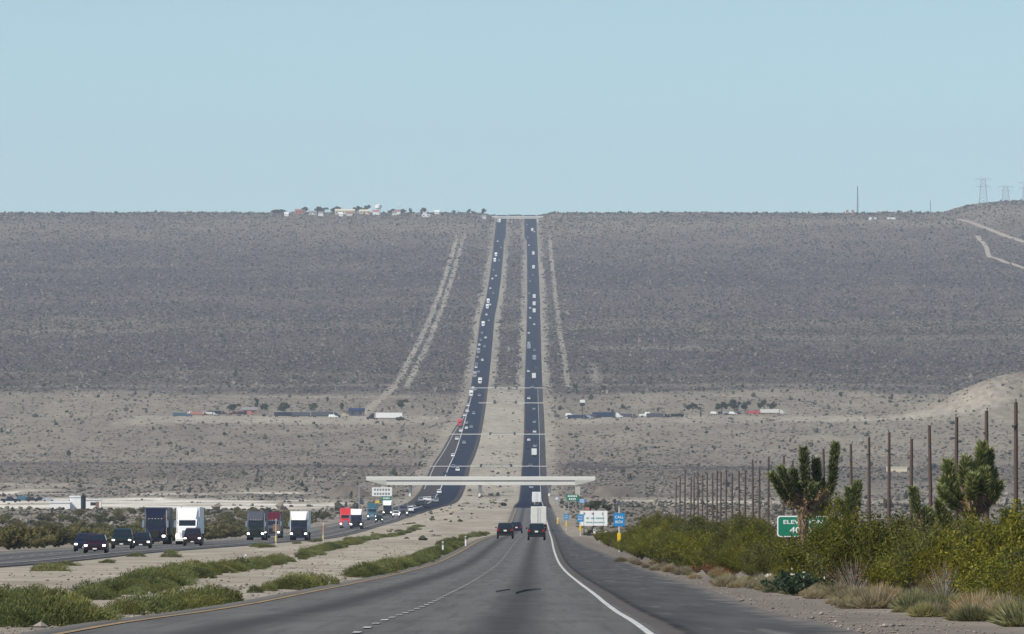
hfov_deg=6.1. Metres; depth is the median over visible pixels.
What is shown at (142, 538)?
sedan car
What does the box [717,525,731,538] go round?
creosote bush
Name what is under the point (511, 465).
culvert
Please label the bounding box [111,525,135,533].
roadside bush
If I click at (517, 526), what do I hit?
suv car
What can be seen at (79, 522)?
roadside bush
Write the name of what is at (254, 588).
median shrub
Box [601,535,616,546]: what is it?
creosote bush
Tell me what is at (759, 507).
utility pole
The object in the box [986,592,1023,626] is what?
grass tuft
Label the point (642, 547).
creosote bush
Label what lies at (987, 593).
grass tuft
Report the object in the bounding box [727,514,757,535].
creosote bush
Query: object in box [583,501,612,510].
valley tree
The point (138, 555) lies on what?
median shrub
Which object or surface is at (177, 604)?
median shrub
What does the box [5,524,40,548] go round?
roadside bush
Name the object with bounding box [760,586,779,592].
grass tuft
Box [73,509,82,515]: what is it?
roadside bush
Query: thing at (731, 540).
creosote bush
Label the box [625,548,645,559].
creosote bush
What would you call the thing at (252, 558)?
median shrub
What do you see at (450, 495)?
carriageway
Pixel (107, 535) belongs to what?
roadside bush
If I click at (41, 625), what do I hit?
dry grass
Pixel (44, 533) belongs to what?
roadside bush
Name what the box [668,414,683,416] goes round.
semi truck
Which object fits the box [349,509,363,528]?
semi truck
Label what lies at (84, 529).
roadside bush
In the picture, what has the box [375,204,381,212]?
water tower
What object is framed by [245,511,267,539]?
semi truck
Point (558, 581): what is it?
carriageway
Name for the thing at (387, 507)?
semi truck
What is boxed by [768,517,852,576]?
creosote bush
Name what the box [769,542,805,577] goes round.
creosote bush
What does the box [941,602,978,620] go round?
grass tuft
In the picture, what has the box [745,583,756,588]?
grass tuft
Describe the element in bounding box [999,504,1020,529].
joshua tree
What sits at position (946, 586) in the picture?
bare bush
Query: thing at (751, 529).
creosote bush
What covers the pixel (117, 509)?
roadside bush
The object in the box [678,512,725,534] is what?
creosote bush
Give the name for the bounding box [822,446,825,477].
utility pole
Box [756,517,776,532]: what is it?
creosote bush
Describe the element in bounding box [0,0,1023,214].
sky
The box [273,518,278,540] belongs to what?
call box
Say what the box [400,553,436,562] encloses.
median shrub
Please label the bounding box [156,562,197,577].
median shrub
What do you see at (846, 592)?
grass tuft
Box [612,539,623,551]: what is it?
creosote bush
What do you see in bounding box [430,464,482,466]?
culvert
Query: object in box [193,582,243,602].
median shrub
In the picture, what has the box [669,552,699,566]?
creosote bush
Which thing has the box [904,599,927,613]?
grass tuft
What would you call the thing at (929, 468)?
utility pole
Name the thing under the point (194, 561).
median shrub
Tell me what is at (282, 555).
median shrub
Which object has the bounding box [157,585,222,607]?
median shrub
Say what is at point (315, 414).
semi truck
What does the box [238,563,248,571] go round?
median shrub
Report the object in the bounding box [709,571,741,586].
grass tuft
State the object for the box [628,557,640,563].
grass tuft
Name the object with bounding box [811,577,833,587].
grass tuft
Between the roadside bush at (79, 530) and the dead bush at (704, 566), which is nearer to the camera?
the dead bush at (704, 566)
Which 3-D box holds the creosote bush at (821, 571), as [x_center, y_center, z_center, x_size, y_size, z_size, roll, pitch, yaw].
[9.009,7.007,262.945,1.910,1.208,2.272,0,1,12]
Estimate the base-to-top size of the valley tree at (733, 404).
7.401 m
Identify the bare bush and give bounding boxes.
[812,556,870,588]
[910,557,974,596]
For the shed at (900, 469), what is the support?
on the ground at (978, 396)
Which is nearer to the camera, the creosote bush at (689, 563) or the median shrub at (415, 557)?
the creosote bush at (689, 563)
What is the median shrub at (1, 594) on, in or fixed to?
on the ground at (978, 396)
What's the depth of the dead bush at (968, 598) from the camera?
168.07 m
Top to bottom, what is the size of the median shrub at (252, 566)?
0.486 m
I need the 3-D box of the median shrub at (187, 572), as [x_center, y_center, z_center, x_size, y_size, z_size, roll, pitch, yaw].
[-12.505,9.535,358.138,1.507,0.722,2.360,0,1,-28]
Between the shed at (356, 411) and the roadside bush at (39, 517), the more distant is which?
the shed at (356, 411)
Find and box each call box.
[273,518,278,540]
[321,521,325,542]
[564,509,568,530]
[577,508,583,535]
[614,502,624,551]
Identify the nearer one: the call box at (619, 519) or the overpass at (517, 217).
the call box at (619, 519)
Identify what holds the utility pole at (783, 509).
on the ground at (978, 396)
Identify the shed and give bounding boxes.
[50,501,70,508]
[241,407,257,413]
[348,408,364,415]
[886,467,907,471]
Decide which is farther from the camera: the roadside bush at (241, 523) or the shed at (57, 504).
the shed at (57, 504)
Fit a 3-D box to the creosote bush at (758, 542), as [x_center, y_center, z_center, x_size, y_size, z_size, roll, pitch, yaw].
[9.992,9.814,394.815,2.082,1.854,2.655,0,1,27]
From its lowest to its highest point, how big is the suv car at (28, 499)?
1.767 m
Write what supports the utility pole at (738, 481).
on the ground at (978, 396)
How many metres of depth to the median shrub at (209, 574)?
371.10 m
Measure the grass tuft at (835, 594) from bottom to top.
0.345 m
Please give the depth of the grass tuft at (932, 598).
177.12 m
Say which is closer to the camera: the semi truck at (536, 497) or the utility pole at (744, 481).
the utility pole at (744, 481)
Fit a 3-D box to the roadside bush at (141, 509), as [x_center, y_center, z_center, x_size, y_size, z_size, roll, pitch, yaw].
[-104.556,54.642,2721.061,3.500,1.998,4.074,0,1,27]
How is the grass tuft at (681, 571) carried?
on the ground at (978, 396)
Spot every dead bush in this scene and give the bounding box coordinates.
[690,563,703,572]
[702,561,715,571]
[714,569,734,575]
[952,592,997,603]
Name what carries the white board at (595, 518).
on the ground at (978, 396)
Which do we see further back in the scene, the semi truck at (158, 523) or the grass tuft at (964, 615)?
the semi truck at (158, 523)
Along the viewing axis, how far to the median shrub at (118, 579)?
266.69 m
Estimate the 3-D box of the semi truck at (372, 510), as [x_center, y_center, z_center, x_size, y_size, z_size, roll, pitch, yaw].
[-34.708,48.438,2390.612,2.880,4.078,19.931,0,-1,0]
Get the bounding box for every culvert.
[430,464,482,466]
[450,432,491,434]
[509,464,546,466]
[513,432,545,434]
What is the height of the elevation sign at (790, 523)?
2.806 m
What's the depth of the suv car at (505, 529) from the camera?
1058.03 m
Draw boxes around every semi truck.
[142,507,172,543]
[173,413,191,416]
[174,507,203,543]
[190,412,207,414]
[207,411,226,414]
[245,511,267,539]
[265,512,282,537]
[274,412,298,416]
[288,511,310,539]
[292,412,311,416]
[312,412,340,416]
[339,508,353,527]
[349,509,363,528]
[366,413,401,419]
[366,503,377,519]
[382,500,392,515]
[398,502,408,515]
[458,419,461,426]
[530,506,546,530]
[532,448,536,456]
[532,492,540,505]
[567,415,588,418]
[592,412,622,417]
[617,414,637,417]
[646,413,669,417]
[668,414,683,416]
[760,409,785,413]
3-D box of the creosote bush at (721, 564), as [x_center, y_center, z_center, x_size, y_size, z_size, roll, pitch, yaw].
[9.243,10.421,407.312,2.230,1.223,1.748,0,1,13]
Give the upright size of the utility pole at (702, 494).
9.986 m
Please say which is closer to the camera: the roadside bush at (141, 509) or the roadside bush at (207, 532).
the roadside bush at (207, 532)
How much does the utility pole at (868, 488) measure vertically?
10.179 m
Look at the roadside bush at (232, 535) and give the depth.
1561.76 m
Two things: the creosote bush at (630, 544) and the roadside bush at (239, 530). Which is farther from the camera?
the roadside bush at (239, 530)
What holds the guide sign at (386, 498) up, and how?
on the ground at (978, 396)
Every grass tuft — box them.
[612,555,627,561]
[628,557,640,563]
[646,559,658,563]
[648,564,661,570]
[661,565,675,571]
[670,564,692,574]
[687,572,702,578]
[705,567,723,575]
[709,570,721,577]
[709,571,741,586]
[726,581,743,587]
[742,579,756,587]
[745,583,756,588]
[746,572,769,581]
[757,574,776,589]
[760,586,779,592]
[798,585,819,595]
[801,588,829,598]
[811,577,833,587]
[821,580,851,598]
[823,597,837,603]
[826,587,844,598]
[830,600,842,605]
[833,582,863,599]
[834,595,858,608]
[839,581,879,602]
[846,585,898,608]
[865,580,902,598]
[886,585,929,610]
[890,606,906,612]
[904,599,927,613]
[905,587,931,596]
[906,599,946,616]
[909,584,937,595]
[914,592,953,607]
[921,588,956,602]
[922,600,951,616]
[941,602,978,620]
[944,591,970,605]
[946,588,997,609]
[948,602,992,621]
[954,599,989,610]
[956,588,1005,602]
[968,610,993,621]
[977,597,997,607]
[981,586,1021,609]
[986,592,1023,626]
[986,599,1013,615]
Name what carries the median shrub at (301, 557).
on the ground at (978, 396)
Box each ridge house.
[295,209,304,213]
[309,211,316,214]
[335,209,354,214]
[359,209,369,214]
[372,210,379,214]
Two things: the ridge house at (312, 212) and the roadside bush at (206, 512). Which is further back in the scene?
the ridge house at (312, 212)
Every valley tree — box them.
[227,403,240,411]
[259,404,268,409]
[277,402,289,411]
[309,402,317,410]
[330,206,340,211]
[353,206,362,211]
[397,399,407,408]
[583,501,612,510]
[685,403,701,411]
[715,401,729,411]
[728,400,741,409]
[740,401,750,410]
[757,400,770,408]
[770,401,776,408]
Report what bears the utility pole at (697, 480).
on the ground at (978, 396)
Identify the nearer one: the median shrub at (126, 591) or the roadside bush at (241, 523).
the median shrub at (126, 591)
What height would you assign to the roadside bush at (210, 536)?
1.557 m
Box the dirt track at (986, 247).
[975,236,1023,268]
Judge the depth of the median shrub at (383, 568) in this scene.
413.09 m
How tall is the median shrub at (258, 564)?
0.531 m
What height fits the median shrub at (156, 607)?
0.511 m
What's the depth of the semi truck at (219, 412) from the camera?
5720.01 m
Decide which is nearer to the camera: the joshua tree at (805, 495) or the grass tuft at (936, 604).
the grass tuft at (936, 604)
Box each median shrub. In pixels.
[0,582,39,596]
[0,588,12,600]
[0,588,98,625]
[0,598,52,627]
[1,586,76,619]
[15,582,50,598]
[18,590,122,624]
[30,562,72,570]
[39,585,69,599]
[53,560,83,565]
[69,578,109,590]
[73,583,102,594]
[76,583,115,599]
[76,584,105,593]
[78,588,119,599]
[88,577,130,583]
[93,602,125,619]
[94,586,122,597]
[98,559,116,562]
[99,596,150,614]
[100,578,147,592]
[109,567,164,581]
[112,577,148,585]
[113,591,179,613]
[114,567,169,578]
[118,586,150,594]
[120,576,153,585]
[122,566,182,580]
[124,571,169,588]
[126,552,147,556]
[129,584,157,593]
[147,582,170,592]
[151,592,185,610]
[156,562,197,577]
[157,578,179,588]
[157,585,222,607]
[159,552,181,556]
[163,559,196,578]
[163,587,201,609]
[165,573,185,585]
[166,565,200,580]
[173,580,233,605]
[177,573,201,585]
[179,558,208,567]
[179,560,206,568]
[185,564,206,570]
[193,567,216,578]
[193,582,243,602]
[207,561,233,572]
[208,567,222,574]
[214,558,242,571]
[217,584,241,600]
[223,565,240,572]
[231,556,254,568]
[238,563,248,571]
[243,562,264,569]
[246,584,264,592]
[247,556,273,565]
[248,561,267,568]
[249,542,266,546]
[249,559,272,567]
[255,543,277,547]
[259,581,278,590]
[263,557,283,564]
[265,552,291,560]
[268,574,311,589]
[273,571,321,588]
[292,571,327,586]
[294,551,309,556]
[298,544,324,551]
[298,555,307,559]
[307,538,322,541]
[307,549,324,555]
[312,573,339,584]
[313,545,330,550]
[324,542,342,548]
[335,563,387,575]
[342,561,385,575]
[343,538,361,543]
[343,567,376,577]
[346,564,368,576]
[353,535,368,540]
[361,560,399,573]
[375,556,399,563]
[381,559,403,568]
[383,562,404,570]
[395,554,414,563]
[396,560,409,568]
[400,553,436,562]
[402,553,424,564]
[403,554,429,563]
[404,559,420,567]
[420,547,437,555]
[423,552,438,560]
[424,544,450,553]
[424,547,446,554]
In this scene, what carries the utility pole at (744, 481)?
on the ground at (978, 396)
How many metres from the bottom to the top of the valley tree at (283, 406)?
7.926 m
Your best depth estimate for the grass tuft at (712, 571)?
404.41 m
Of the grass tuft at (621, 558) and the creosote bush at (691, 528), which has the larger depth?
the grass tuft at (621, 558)
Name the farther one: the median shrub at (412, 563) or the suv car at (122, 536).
the suv car at (122, 536)
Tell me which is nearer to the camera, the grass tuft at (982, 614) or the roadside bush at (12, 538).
the grass tuft at (982, 614)
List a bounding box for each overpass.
[366,476,594,495]
[492,216,542,221]
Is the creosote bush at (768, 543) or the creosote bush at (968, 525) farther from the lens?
the creosote bush at (768, 543)
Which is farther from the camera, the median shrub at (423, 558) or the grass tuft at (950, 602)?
the median shrub at (423, 558)
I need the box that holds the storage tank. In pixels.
[81,493,85,509]
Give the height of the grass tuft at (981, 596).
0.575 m
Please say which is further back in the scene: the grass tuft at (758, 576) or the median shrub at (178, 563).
the median shrub at (178, 563)
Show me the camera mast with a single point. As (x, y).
(360, 501)
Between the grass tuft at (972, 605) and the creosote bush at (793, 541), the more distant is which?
the creosote bush at (793, 541)
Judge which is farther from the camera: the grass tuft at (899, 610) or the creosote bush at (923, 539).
the creosote bush at (923, 539)
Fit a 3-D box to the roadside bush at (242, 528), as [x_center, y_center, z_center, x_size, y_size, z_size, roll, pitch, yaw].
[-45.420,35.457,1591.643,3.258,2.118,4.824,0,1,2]
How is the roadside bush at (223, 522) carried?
on the ground at (978, 396)
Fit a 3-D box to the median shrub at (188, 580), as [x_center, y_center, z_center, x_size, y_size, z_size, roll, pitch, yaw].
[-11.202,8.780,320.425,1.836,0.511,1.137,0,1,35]
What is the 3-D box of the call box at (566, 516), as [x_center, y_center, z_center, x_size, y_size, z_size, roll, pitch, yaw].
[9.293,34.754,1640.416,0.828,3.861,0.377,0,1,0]
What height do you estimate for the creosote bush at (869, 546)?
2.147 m
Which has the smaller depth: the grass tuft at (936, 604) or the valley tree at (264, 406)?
the grass tuft at (936, 604)
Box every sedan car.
[42,497,53,500]
[72,533,96,550]
[82,534,109,552]
[134,532,152,547]
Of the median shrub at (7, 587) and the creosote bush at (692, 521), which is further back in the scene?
the creosote bush at (692, 521)
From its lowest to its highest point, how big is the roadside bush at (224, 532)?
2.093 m
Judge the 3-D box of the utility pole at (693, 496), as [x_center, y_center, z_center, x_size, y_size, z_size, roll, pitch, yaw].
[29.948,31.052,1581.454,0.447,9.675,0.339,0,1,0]
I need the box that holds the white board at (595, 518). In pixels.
[581,507,606,535]
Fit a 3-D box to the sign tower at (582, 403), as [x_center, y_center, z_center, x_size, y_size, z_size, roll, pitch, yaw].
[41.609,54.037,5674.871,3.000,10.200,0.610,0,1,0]
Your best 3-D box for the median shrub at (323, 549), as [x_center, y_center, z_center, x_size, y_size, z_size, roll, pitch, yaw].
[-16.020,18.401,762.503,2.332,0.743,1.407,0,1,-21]
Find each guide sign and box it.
[382,497,390,502]
[566,495,577,508]
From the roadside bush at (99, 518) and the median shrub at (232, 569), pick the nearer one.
the median shrub at (232, 569)
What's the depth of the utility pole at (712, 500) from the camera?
1434.56 m
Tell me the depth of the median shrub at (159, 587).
267.62 m
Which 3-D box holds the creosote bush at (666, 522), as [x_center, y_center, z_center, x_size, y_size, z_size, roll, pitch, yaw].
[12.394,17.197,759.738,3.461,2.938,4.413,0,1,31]
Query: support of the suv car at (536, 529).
on the carriageway at (558, 581)
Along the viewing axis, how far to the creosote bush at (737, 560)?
373.49 m
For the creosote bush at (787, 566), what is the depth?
290.03 m
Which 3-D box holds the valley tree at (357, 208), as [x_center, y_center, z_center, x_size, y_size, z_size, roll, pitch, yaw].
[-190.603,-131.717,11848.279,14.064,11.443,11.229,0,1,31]
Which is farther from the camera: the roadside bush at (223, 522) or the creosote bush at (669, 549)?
the roadside bush at (223, 522)
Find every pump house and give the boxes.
[69,496,80,508]
[86,499,101,508]
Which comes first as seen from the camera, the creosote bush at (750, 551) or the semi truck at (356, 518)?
the creosote bush at (750, 551)
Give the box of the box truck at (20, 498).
[17,496,25,501]
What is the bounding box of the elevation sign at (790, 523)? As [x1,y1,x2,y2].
[777,516,825,545]
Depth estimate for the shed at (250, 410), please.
5728.01 m
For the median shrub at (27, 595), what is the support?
on the ground at (978, 396)
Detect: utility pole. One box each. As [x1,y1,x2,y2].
[674,480,676,517]
[678,476,680,515]
[683,468,685,521]
[689,475,691,519]
[693,477,694,517]
[696,472,698,514]
[701,474,702,515]
[705,473,707,518]
[711,472,713,521]
[715,469,717,522]
[720,470,721,521]
[724,470,726,521]
[730,473,732,518]
[737,469,739,515]
[743,470,745,516]
[751,458,753,520]
[757,467,760,519]
[766,456,769,526]
[782,454,784,515]
[792,459,793,515]
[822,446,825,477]
[849,441,852,485]
[866,435,870,521]
[886,430,890,526]
[907,436,912,530]
[928,423,932,506]
[952,414,957,525]
[983,407,988,522]
[1011,399,1017,512]
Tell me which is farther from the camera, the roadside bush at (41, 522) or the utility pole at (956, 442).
the roadside bush at (41, 522)
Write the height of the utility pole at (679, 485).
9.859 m
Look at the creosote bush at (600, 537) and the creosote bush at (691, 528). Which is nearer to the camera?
the creosote bush at (691, 528)
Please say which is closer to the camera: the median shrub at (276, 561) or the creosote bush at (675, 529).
the median shrub at (276, 561)
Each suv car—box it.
[26,497,37,501]
[110,528,134,548]
[182,528,202,545]
[375,515,383,522]
[408,506,413,511]
[495,523,514,538]
[511,522,522,532]
[526,523,546,539]
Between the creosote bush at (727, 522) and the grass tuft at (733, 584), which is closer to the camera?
the grass tuft at (733, 584)
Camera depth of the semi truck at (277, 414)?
5667.29 m
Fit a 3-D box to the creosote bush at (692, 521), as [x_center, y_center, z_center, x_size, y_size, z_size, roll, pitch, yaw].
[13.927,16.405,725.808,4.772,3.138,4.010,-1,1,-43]
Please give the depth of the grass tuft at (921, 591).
192.99 m
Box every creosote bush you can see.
[592,530,599,540]
[596,532,609,540]
[600,535,616,546]
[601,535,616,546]
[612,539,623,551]
[613,539,627,549]
[620,539,632,553]
[621,513,660,536]
[623,544,637,555]
[624,531,652,558]
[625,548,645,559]
[626,528,649,549]
[627,527,647,540]
[628,509,672,531]
[628,530,654,557]
[633,526,673,547]
[635,534,656,558]
[638,528,675,563]
[640,544,662,563]
[642,512,683,531]
[645,516,672,532]
[647,529,694,567]
[648,532,676,563]
[650,514,679,532]
[662,516,687,532]
[665,527,717,562]
[666,516,706,536]
[668,514,719,530]
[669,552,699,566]
[675,528,737,573]
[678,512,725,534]
[696,520,739,538]
[698,535,738,571]
[704,540,739,571]
[707,552,741,573]
[709,519,734,527]
[710,527,789,575]
[716,535,741,545]
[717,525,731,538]
[724,510,759,525]
[724,519,784,540]
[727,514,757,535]
[727,538,769,578]
[730,524,782,545]
[733,515,775,533]
[737,535,776,559]
[737,537,780,576]
[740,551,779,575]
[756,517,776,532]
[761,535,785,544]
[763,539,795,551]
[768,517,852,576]
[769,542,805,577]
[769,557,800,580]
[776,536,797,549]
[797,533,890,586]
[799,536,865,585]
[805,558,832,583]
[807,490,857,540]
[820,506,897,543]
[821,514,918,586]
[857,548,915,588]
[858,510,942,537]
[858,518,932,589]
[871,508,995,588]
[871,528,923,591]
[886,527,941,591]
[899,524,975,590]
[914,554,983,596]
[917,546,990,592]
[930,491,1023,575]
[930,503,998,531]
[931,522,1010,573]
[933,514,994,537]
[942,547,1017,598]
[966,559,1006,592]
[969,513,1018,549]
[978,543,1023,605]
[985,543,1023,581]
[986,542,1023,595]
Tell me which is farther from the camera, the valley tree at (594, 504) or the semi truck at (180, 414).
the semi truck at (180, 414)
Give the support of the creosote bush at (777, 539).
on the ground at (978, 396)
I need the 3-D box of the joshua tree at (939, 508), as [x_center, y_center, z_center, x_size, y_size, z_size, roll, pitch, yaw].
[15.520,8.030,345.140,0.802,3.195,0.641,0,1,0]
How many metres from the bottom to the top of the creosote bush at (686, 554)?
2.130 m
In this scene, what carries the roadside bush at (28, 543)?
on the ground at (978, 396)
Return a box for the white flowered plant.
[755,568,825,595]
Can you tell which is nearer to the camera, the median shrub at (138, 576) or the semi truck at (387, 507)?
the median shrub at (138, 576)
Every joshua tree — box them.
[766,440,840,550]
[832,477,862,530]
[907,484,936,535]
[933,497,953,533]
[934,439,1005,521]
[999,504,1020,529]
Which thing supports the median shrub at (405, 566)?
on the ground at (978, 396)
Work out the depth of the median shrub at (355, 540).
919.61 m
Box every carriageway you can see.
[0,215,506,567]
[18,215,862,633]
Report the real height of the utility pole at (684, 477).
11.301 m
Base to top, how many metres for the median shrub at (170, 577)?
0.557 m
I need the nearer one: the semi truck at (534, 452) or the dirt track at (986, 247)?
the semi truck at (534, 452)
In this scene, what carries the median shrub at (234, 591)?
on the ground at (978, 396)
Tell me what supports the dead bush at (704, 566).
on the ground at (978, 396)
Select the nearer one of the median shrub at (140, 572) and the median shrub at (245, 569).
the median shrub at (140, 572)
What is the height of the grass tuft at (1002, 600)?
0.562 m
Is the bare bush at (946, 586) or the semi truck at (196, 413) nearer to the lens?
the bare bush at (946, 586)
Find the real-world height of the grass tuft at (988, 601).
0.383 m
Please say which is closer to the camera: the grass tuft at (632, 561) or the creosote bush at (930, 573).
the creosote bush at (930, 573)
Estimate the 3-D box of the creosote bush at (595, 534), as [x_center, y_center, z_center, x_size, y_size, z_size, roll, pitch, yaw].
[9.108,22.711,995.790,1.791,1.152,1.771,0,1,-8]
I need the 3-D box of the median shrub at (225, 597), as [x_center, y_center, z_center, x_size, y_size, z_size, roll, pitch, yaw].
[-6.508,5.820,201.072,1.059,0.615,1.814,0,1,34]
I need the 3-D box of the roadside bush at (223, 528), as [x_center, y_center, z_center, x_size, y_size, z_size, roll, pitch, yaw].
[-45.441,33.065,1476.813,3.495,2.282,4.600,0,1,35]
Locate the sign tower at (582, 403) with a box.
[580,400,584,414]
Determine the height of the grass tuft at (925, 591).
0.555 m
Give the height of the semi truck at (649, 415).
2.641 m
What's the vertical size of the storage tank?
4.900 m
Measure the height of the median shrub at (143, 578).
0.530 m
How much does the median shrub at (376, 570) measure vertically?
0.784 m
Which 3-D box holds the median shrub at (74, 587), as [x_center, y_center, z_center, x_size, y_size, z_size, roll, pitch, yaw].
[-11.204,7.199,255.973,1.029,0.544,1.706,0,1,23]
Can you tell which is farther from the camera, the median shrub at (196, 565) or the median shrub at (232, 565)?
the median shrub at (232, 565)
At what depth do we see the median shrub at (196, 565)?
392.38 m
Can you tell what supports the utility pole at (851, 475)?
on the ground at (978, 396)
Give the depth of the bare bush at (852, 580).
232.03 m
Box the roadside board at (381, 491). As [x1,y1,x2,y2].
[372,487,391,495]
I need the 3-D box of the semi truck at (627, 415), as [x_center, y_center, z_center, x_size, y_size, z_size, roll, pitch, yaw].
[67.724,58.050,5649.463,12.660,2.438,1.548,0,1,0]
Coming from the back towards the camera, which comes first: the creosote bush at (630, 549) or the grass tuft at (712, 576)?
the creosote bush at (630, 549)
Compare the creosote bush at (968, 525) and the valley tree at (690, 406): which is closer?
the creosote bush at (968, 525)
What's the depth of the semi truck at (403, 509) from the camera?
2562.69 m
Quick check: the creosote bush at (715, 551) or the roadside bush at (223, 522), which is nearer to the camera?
the creosote bush at (715, 551)
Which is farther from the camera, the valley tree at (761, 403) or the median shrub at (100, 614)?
the valley tree at (761, 403)
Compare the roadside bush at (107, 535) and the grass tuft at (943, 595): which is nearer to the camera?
the grass tuft at (943, 595)
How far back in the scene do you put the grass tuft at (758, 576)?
317.90 m
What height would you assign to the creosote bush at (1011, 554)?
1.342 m
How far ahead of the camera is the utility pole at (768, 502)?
1123.51 m
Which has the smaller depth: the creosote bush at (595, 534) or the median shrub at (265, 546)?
the median shrub at (265, 546)
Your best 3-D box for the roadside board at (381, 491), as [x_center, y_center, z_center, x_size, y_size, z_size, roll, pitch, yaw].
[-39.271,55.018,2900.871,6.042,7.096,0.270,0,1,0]
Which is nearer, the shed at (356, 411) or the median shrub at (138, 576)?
the median shrub at (138, 576)
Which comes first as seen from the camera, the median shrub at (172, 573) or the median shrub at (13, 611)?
the median shrub at (13, 611)
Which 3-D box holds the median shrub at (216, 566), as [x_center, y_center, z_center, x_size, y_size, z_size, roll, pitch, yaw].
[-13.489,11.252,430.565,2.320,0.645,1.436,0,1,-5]
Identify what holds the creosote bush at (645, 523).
on the ground at (978, 396)
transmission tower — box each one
[976,177,990,205]
[999,185,1009,200]
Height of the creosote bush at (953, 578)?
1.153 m
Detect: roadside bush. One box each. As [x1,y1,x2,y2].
[0,514,12,518]
[0,517,8,523]
[0,525,28,549]
[0,528,10,543]
[5,519,20,523]
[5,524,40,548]
[11,521,27,527]
[17,536,43,548]
[24,526,55,547]
[32,519,54,526]
[32,525,50,547]
[33,514,45,520]
[39,533,55,547]
[43,515,55,520]
[45,524,72,546]
[49,526,76,546]
[58,514,73,519]
[64,526,98,545]
[68,517,80,522]
[68,520,89,526]
[69,526,103,533]
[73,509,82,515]
[86,513,98,517]
[93,521,106,525]
[94,526,109,532]
[95,514,105,521]
[98,531,111,538]
[103,515,117,522]
[111,511,122,515]
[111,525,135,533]
[112,507,125,512]
[113,515,129,521]
[137,506,144,512]
[203,526,214,536]
[204,509,215,514]
[204,524,227,535]
[205,531,218,539]
[211,526,229,538]
[214,514,224,519]
[217,519,231,523]
[218,525,230,538]
[224,526,237,537]
[225,525,242,537]
[226,524,246,536]
[230,521,244,525]
[232,507,242,511]
[235,525,246,536]
[262,507,274,511]
[318,514,326,519]
[319,510,332,516]
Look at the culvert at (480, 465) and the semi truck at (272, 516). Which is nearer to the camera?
the semi truck at (272, 516)
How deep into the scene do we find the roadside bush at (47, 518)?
2277.93 m
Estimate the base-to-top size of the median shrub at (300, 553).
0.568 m
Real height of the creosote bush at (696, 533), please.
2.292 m
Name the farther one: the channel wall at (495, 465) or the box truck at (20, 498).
the channel wall at (495, 465)
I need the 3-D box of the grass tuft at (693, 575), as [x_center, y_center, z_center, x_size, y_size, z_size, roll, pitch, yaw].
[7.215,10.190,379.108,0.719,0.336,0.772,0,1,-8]
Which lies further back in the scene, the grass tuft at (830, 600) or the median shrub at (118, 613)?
the grass tuft at (830, 600)
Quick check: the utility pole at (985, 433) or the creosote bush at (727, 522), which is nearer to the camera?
the utility pole at (985, 433)
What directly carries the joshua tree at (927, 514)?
on the ground at (978, 396)
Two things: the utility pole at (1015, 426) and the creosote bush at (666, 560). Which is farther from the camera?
the utility pole at (1015, 426)
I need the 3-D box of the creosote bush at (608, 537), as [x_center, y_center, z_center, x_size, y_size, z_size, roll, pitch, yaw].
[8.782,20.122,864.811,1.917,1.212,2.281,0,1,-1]
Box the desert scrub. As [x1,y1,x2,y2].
[0,199,1023,544]
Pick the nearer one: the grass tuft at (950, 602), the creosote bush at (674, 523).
the grass tuft at (950, 602)
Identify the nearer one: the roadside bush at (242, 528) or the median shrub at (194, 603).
the median shrub at (194, 603)
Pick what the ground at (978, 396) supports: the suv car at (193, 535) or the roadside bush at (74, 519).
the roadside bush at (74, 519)
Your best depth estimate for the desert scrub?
7696.37 m
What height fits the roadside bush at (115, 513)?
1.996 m
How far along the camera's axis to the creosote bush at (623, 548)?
724.04 m
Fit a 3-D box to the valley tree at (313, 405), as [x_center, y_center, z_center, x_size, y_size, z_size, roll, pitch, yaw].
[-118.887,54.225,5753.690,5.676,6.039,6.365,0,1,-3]
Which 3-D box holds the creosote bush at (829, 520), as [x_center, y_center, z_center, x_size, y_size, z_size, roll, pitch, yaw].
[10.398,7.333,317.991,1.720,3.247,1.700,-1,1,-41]
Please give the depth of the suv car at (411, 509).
2762.87 m
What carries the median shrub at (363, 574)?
on the ground at (978, 396)
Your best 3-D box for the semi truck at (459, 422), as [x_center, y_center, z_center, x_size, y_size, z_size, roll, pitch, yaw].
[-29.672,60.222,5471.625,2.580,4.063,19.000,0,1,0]
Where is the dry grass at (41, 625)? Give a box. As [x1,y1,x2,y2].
[0,543,1012,633]
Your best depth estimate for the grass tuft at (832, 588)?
230.19 m
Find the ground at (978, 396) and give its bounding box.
[0,200,1023,633]
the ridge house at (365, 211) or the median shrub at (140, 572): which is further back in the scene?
the ridge house at (365, 211)
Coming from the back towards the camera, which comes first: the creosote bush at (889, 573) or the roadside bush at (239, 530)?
the roadside bush at (239, 530)
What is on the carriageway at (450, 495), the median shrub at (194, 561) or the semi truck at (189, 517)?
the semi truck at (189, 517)
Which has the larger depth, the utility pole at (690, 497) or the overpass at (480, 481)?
the overpass at (480, 481)
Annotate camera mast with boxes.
[359,485,365,508]
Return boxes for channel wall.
[482,465,509,466]
[491,433,513,434]
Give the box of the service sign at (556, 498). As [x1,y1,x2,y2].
[554,496,558,506]
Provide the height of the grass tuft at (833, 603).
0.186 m
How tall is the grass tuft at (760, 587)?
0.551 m
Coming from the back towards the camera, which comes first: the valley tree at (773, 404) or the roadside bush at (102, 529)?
the valley tree at (773, 404)
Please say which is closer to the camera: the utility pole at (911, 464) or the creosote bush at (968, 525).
the creosote bush at (968, 525)
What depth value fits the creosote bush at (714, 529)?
551.74 m
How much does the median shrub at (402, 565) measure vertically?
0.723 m
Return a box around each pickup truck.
[0,496,18,502]
[392,511,399,517]
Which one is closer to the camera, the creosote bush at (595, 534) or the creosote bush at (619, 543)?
the creosote bush at (619, 543)
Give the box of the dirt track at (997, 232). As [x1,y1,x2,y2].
[957,219,1023,242]
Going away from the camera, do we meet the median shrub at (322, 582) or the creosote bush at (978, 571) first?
the creosote bush at (978, 571)

